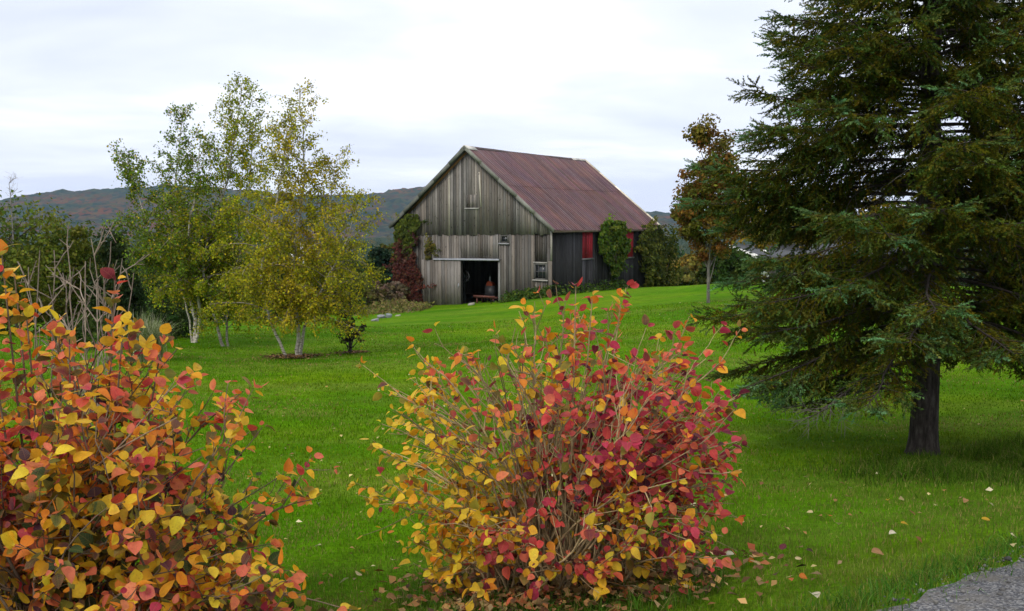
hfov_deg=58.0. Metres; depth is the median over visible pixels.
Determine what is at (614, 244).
climbing vine
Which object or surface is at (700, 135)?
maple tree
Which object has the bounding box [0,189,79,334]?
cedar tree
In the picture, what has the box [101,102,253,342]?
birch tree
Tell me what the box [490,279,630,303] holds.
weeds
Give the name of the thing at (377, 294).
dry bush
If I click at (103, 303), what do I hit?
bare shrub
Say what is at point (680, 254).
woods
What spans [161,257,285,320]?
bushy tree
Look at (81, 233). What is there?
cedar tree
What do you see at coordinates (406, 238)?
climbing vine
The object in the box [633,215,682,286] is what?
climbing vine
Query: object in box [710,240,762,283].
cedar tree
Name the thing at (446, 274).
sliding door
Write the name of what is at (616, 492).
autumn shrub
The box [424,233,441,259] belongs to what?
climbing vine
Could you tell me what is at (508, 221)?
barn
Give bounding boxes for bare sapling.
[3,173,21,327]
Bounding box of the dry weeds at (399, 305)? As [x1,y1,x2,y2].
[353,298,434,315]
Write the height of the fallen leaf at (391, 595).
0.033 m
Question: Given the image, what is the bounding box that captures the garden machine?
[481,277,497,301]
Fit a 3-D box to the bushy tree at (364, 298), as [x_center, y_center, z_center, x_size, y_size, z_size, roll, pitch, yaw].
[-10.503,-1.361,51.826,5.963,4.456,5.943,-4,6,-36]
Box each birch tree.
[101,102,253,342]
[143,71,298,346]
[200,77,392,357]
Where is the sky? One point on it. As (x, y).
(615, 86)
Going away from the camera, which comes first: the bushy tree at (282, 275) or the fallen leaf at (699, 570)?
the fallen leaf at (699, 570)
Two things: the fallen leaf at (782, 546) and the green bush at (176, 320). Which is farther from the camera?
the green bush at (176, 320)
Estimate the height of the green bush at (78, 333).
1.210 m
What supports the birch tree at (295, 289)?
on the lawn at (492, 312)
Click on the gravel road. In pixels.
(992, 584)
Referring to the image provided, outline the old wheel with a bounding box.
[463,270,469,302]
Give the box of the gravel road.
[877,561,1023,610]
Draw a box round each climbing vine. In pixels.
[382,212,436,302]
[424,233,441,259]
[598,212,632,288]
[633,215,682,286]
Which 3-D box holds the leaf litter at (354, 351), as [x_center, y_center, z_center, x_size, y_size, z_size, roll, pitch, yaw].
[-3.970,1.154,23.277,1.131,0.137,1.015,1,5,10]
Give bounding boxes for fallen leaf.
[386,593,395,598]
[691,567,701,574]
[721,551,733,555]
[779,544,786,549]
[799,573,806,578]
[810,592,819,597]
[871,548,883,554]
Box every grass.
[124,306,182,362]
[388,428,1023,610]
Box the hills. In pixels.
[0,184,858,237]
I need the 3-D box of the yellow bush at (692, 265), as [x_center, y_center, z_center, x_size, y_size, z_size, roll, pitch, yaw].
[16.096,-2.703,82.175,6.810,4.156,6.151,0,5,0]
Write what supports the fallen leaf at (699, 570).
on the lawn at (492, 312)
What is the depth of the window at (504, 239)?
55.67 m
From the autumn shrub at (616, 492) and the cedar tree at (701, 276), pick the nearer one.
the autumn shrub at (616, 492)
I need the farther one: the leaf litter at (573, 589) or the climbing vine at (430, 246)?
the climbing vine at (430, 246)
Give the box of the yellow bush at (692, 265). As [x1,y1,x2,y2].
[665,254,700,282]
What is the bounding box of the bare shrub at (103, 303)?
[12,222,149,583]
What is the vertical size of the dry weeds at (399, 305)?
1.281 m
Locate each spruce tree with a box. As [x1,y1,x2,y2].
[358,244,392,286]
[672,0,1023,455]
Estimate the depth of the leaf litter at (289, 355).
22.04 m
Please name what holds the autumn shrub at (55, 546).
on the lawn at (492, 312)
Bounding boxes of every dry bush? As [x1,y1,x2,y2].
[345,285,391,306]
[368,278,410,300]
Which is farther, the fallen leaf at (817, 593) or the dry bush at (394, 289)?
the dry bush at (394, 289)
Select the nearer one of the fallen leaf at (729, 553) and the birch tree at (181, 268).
the fallen leaf at (729, 553)
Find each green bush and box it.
[40,313,128,350]
[143,300,205,338]
[664,265,696,285]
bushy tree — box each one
[111,266,212,319]
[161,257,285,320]
[228,255,326,317]
[284,244,374,312]
[327,251,387,292]
[366,243,396,262]
[899,169,1022,279]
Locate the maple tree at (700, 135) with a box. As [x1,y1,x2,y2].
[669,113,751,302]
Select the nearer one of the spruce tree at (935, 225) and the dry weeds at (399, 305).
the spruce tree at (935, 225)
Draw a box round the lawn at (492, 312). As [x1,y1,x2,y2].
[0,236,1023,610]
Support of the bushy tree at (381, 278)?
on the lawn at (492, 312)
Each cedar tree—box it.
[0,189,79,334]
[0,201,100,332]
[44,220,109,329]
[75,221,157,332]
[694,250,730,284]
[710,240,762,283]
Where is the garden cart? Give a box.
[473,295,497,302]
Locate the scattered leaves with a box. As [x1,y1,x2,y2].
[44,300,1022,593]
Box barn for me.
[388,145,662,304]
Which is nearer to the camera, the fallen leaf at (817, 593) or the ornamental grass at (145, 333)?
the fallen leaf at (817, 593)
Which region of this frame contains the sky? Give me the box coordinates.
[0,0,1023,212]
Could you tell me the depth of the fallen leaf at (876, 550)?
5.09 m
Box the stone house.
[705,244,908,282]
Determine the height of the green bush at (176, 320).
1.400 m
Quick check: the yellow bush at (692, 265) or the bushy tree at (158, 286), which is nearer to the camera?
the bushy tree at (158, 286)
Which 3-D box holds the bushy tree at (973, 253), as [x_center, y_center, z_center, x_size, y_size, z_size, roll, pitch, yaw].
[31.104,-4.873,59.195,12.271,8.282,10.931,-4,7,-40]
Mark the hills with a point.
(96, 206)
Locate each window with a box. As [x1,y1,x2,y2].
[498,235,509,243]
[532,263,547,280]
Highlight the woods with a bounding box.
[0,234,1012,297]
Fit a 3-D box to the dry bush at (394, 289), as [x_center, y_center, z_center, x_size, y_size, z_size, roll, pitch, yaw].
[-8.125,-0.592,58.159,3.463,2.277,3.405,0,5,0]
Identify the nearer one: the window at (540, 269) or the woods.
the window at (540, 269)
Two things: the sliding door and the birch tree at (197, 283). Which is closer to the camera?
the birch tree at (197, 283)
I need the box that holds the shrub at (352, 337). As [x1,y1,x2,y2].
[336,308,366,353]
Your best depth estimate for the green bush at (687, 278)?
76.94 m
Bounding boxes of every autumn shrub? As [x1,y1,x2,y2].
[0,239,360,610]
[347,277,749,610]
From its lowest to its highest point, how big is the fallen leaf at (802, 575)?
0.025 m
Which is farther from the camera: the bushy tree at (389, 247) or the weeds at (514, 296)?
the bushy tree at (389, 247)
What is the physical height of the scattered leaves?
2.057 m
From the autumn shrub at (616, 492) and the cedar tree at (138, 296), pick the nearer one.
the autumn shrub at (616, 492)
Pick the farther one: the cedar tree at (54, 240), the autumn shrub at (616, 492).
the cedar tree at (54, 240)
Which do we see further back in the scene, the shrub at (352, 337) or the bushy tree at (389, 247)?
the bushy tree at (389, 247)
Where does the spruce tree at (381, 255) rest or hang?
on the lawn at (492, 312)
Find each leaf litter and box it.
[247,352,341,358]
[292,538,822,610]
[329,350,370,353]
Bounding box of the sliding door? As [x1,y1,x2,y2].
[421,260,460,304]

